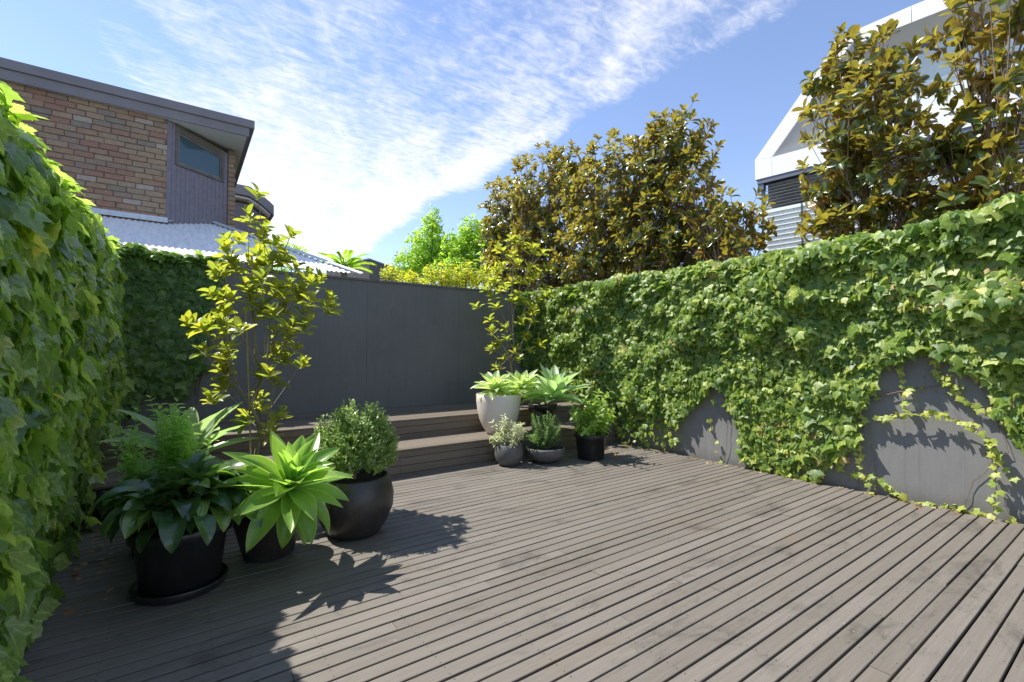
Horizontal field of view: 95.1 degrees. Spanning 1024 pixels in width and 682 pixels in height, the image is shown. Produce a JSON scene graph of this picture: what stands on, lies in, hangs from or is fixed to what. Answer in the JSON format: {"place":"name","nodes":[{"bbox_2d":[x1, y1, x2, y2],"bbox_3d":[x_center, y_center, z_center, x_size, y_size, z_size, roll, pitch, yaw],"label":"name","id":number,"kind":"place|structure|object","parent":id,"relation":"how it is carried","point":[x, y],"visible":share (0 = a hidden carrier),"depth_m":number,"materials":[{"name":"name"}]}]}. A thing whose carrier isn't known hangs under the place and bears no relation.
{"place":"outdoors","nodes":[
{"label":"outdoors","id":0,"kind":"place"},
{"bbox_2d":[0,57,254,261],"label":"brick house","id":1,"kind":"structure","parent":0,"point":[113,147],"depth_m":7.78,"materials":[{"name":"brick"}]},
{"bbox_2d":[175,124,224,182],"bbox_3d":[-5.730,-3.418,8.611,0.060,0.715,0.929,-1,-2,19],"label":"window","id":2,"kind":"structure","parent":1,"relation":"in","point":[193,153],"depth_m":8.57,"materials":[{"name":"glass"}]},
{"bbox_2d":[234,184,273,267],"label":"house","id":3,"kind":"structure","parent":0,"point":[243,195],"depth_m":13.09,"materials":[{"name":"paint"}]},
{"bbox_2d":[326,258,406,281],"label":"house","id":4,"kind":"structure","parent":0,"point":[375,273],"depth_m":22.53,"materials":[{"name":"paint"}]},
{"bbox_2d":[0,0,923,291],"label":"sky","id":5,"kind":"structure","parent":0,"point":[368,115],"materials":[{"name":"blue"}]},
{"bbox_2d":[81,492,1023,681],"bbox_3d":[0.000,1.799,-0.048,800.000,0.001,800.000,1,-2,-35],"label":"ground","id":6,"kind":"structure","parent":0,"point":[97,516],"depth_m":3.33,"materials":[{"name":"soil"}]},
{"bbox_2d":[88,207,363,492],"bbox_3d":[-4.958,-0.228,7.921,4.002,4.478,2.904,1,-2,-35],"label":"lean to","id":7,"kind":"object","parent":6,"relation":"on","point":[183,239],"visible":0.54,"depth_m":7.56,"materials":[{"name":"metal"}]},
{"bbox_2d":[273,240,307,271],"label":"tree","id":8,"kind":"object","parent":6,"relation":"on","point":[300,248],"visible":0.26,"depth_m":18.96,"materials":[{"name":"green plant"}]},
{"bbox_2d":[95,266,528,491],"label":"garden wall","id":9,"kind":"structure","parent":6,"relation":"on","point":[386,344],"depth_m":7.81,"materials":[{"name":"paint"}]},
{"bbox_2d":[117,242,226,421],"bbox_3d":[-4.652,-0.117,6.154,1.538,2.280,0.609,1,-2,-35],"label":"ivy","id":10,"kind":"object","parent":9,"relation":"attached to","point":[161,296],"visible":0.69,"depth_m":6.07,"materials":[{"name":"green plant"}]},
{"bbox_2d":[514,291,537,387],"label":"ivy","id":11,"kind":"object","parent":9,"relation":"attached to","point":[527,361],"visible":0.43,"depth_m":9.46,"materials":[{"name":"green plant"}]},
{"bbox_2d":[318,249,376,276],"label":"tree fern","id":12,"kind":"object","parent":6,"relation":"on","point":[349,263],"visible":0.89,"depth_m":11.43,"materials":[{"name":"green plant"}]},
{"bbox_2d":[391,204,452,282],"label":"tree","id":13,"kind":"object","parent":6,"relation":"on","point":[427,250],"visible":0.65,"depth_m":14.71,"materials":[{"name":"green plant"}]},
{"bbox_2d":[379,260,504,290],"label":"hedge","id":14,"kind":"object","parent":6,"relation":"on","point":[410,276],"visible":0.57,"depth_m":9.86,"materials":[{"name":"green plant"}]},
{"bbox_2d":[426,213,493,287],"bbox_3d":[-1.491,-0.882,14.522,2.349,6.151,1.894,0,-2,-16],"label":"tree","id":15,"kind":"object","parent":6,"relation":"on","point":[466,247],"visible":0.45,"depth_m":14.21,"materials":[{"name":"green plant"}]},
{"bbox_2d":[476,139,590,292],"bbox_3d":[0.522,-1.526,12.594,2.441,7.324,4.431,1,-2,-35],"label":"magnolia tree","id":16,"kind":"object","parent":6,"relation":"on","point":[536,222],"visible":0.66,"depth_m":11.80,"materials":[{"name":"green plant"}]},
{"bbox_2d":[552,189,677,272],"bbox_3d":[2.092,-0.648,9.312,1.244,5.393,3.130,1,-2,-35],"label":"magnolia tree","id":17,"kind":"object","parent":6,"relation":"on","point":[664,257],"visible":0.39,"depth_m":8.60,"materials":[{"name":"green plant"}]},
{"bbox_2d":[549,93,725,285],"bbox_3d":[2.361,-1.153,9.393,2.248,6.410,3.902,1,-2,-35],"label":"magnolia tree","id":18,"kind":"object","parent":6,"relation":"on","point":[652,188],"visible":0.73,"depth_m":8.70,"materials":[{"name":"green plant"}]},
{"bbox_2d":[664,144,777,264],"bbox_3d":[3.354,-0.634,7.461,1.198,5.270,1.809,1,-2,-35],"label":"magnolia tree","id":19,"kind":"object","parent":6,"relation":"on","point":[718,241],"visible":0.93,"depth_m":7.33,"materials":[{"name":"green plant"}]},
{"bbox_2d":[546,296,1023,531],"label":"garden wall","id":20,"kind":"structure","parent":6,"relation":"on","point":[938,462],"depth_m":4.73,"materials":[{"name":"paint"}]},
{"bbox_2d":[527,192,1023,523],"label":"ivy","id":21,"kind":"object","parent":20,"relation":"attached to","point":[837,325],"visible":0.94,"depth_m":5.37,"materials":[{"name":"green plant"}]},
{"bbox_2d":[940,502,979,516],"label":"ivy","id":22,"kind":"object","parent":20,"relation":"attached to","point":[952,508],"visible":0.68,"depth_m":4.50,"materials":[{"name":"green plant"}]},
{"bbox_2d":[791,18,1000,247],"bbox_3d":[4.721,-1.175,5.924,2.061,6.266,1.681,-1,-2,37],"label":"magnolia tree","id":23,"kind":"object","parent":6,"relation":"on","point":[853,144],"visible":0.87,"depth_m":5.89,"materials":[{"name":"green plant"}]},
{"bbox_2d":[896,536,1023,681],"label":"deck joists","id":24,"kind":"object","parent":6,"relation":"on","point":[934,674],"depth_m":2.69,"materials":[{"name":"wood"}]},
{"bbox_2d":[18,442,1023,681],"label":"deck","id":25,"kind":"structure","parent":24,"relation":"on","point":[633,563],"depth_m":2.93,"materials":[{"name":"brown wood"}]},
{"bbox_2d":[107,406,152,557],"bbox_3d":[-2.731,1.012,3.372,0.310,1.156,0.461,1,-2,-24],"label":"potted herb","id":26,"kind":"object","parent":25,"relation":"on","point":[131,464],"visible":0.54,"depth_m":3.31,"materials":[{"name":"green plant"}]},
{"bbox_2d":[96,401,258,482],"bbox_3d":[-2.772,1.066,3.925,1.250,1.077,1.050,-1,-2,28],"label":"potted agave","id":27,"kind":"object","parent":25,"relation":"on","point":[205,429],"visible":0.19,"depth_m":3.93,"materials":[{"name":"green plant"}]},
{"bbox_2d":[93,449,263,604],"bbox_3d":[-2.102,1.162,3.040,0.896,0.830,1.005,1,-2,-35],"label":"potted peace lily","id":28,"kind":"object","parent":25,"relation":"on","point":[178,550],"visible":0.98,"depth_m":2.83,"materials":[{"name":"green plant"}]},
{"bbox_2d":[145,395,218,508],"bbox_3d":[-2.416,0.989,3.404,0.474,1.205,0.283,0,-2,15],"label":"potted herb","id":29,"kind":"object","parent":25,"relation":"on","point":[178,439],"visible":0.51,"depth_m":3.37,"materials":[{"name":"green plant"}]},
{"bbox_2d":[179,182,343,454],"bbox_3d":[-2.447,0.078,4.503,1.696,3.085,1.112,-1,-2,21],"label":"potted magnolia","id":30,"kind":"object","parent":25,"relation":"on","point":[263,263],"visible":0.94,"depth_m":4.41,"materials":[{"name":"green plant"}]},
{"bbox_2d":[211,430,353,562],"bbox_3d":[-1.608,1.112,3.310,0.899,0.953,1.084,1,-2,-35],"label":"potted agave","id":31,"kind":"object","parent":25,"relation":"on","point":[294,493],"visible":0.97,"depth_m":3.15,"materials":[{"name":"green plant"}]},
{"bbox_2d":[93,398,617,490],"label":"timber steps","id":32,"kind":"structure","parent":25,"relation":"on","point":[436,439],"depth_m":6.35,"materials":[{"name":"brown wood"}]},
{"bbox_2d":[470,369,548,434],"bbox_3d":[-0.033,0.886,6.901,1.095,0.952,0.906,-1,-2,20],"label":"potted agave","id":33,"kind":"object","parent":32,"relation":"on","point":[498,400],"visible":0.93,"depth_m":6.72,"materials":[{"name":"ceramic"}]},
{"bbox_2d":[469,234,554,400],"bbox_3d":[0.020,-0.380,8.257,1.555,3.026,0.933,0,-2,-6],"label":"potted magnolia","id":34,"kind":"object","parent":32,"relation":"on","point":[524,301],"visible":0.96,"depth_m":8.27,"materials":[{"name":"green plant"}]},
{"bbox_2d":[525,364,591,430],"bbox_3d":[0.620,0.841,6.928,1.129,1.043,1.030,-1,-2,25],"label":"potted agave","id":35,"kind":"object","parent":32,"relation":"on","point":[553,385],"visible":0.91,"depth_m":6.91,"materials":[{"name":"green plant"}]},
{"bbox_2d":[313,398,400,540],"bbox_3d":[-1.305,1.040,3.953,0.716,1.130,0.757,1,-2,-35],"label":"potted box","id":36,"kind":"object","parent":25,"relation":"on","point":[367,489],"visible":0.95,"depth_m":3.75,"materials":[{"name":"black ceramic"}]},
{"bbox_2d":[488,413,525,466],"bbox_3d":[-0.059,1.322,6.326,0.516,0.694,0.458,0,-2,10],"label":"potted sage","id":37,"kind":"object","parent":25,"relation":"on","point":[509,453],"visible":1,"depth_m":6.22,"materials":[{"name":"grey stone"}]},
{"bbox_2d":[60,443,995,615],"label":"leaf litter","id":38,"kind":"object","parent":25,"relation":"on","point":[65,613],"visible":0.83,"depth_m":3.50,"materials":[{"name":"brown plant"}]},
{"bbox_2d":[525,411,564,462],"bbox_3d":[0.457,1.314,6.503,0.561,0.719,0.568,0,-2,13],"label":"potted rosemary","id":39,"kind":"object","parent":25,"relation":"on","point":[544,448],"visible":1,"depth_m":6.42,"materials":[{"name":"green plant"}]},
{"bbox_2d":[568,388,616,460],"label":"potted shrub","id":40,"kind":"object","parent":25,"relation":"on","point":[590,436],"visible":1,"depth_m":6.58,"materials":[{"name":"green plant"}]},
{"bbox_2d":[897,0,1023,214],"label":"magnolia tree","id":41,"kind":"object","parent":6,"relation":"on","point":[986,151],"visible":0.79,"depth_m":5.12,"materials":[{"name":"green plant"}]},
{"bbox_3d":[-2.818,0.452,2.340,0.200,2.720,8.290,1,-2,-35],"label":"garden wall","id":42,"kind":"object","parent":6,"relation":"on","visible":0},
{"bbox_2d":[0,81,134,681],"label":"ivy","id":43,"kind":"object","parent":42,"relation":"attached to","point":[65,381],"visible":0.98,"depth_m":2.52,"materials":[{"name":"green plant"}]},
{"bbox_2d":[706,231,747,260],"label":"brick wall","id":44,"kind":"structure","parent":0,"point":[732,248],"depth_m":10.23,"materials":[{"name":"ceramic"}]},
{"bbox_2d":[755,0,1023,251],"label":"office building","id":45,"kind":"structure","parent":0,"point":[781,153],"depth_m":12.04,"materials":[{"name":"white paint"}]},
{"bbox_2d":[864,53,916,110],"bbox_3d":[9.073,-5.910,11.345,0.020,1.780,1.096,1,-2,-44],"label":"window pane","id":46,"kind":"structure","parent":45,"relation":"in","point":[913,97],"depth_m":11.12,"materials":[{"name":"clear glass"}]},
{"bbox_2d":[917,31,984,112],"bbox_3d":[9.847,-5.931,10.536,0.020,1.780,1.096,1,-2,-44],"label":"window pane","id":47,"kind":"structure","parent":45,"relation":"in","point":[931,70],"depth_m":10.68,"materials":[{"name":"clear glass"}]},
{"bbox_2d":[987,20,1023,86],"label":"window pane","id":48,"kind":"structure","parent":45,"relation":"in","point":[1011,40],"depth_m":9.84,"materials":[{"name":"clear glass"}]}
]}

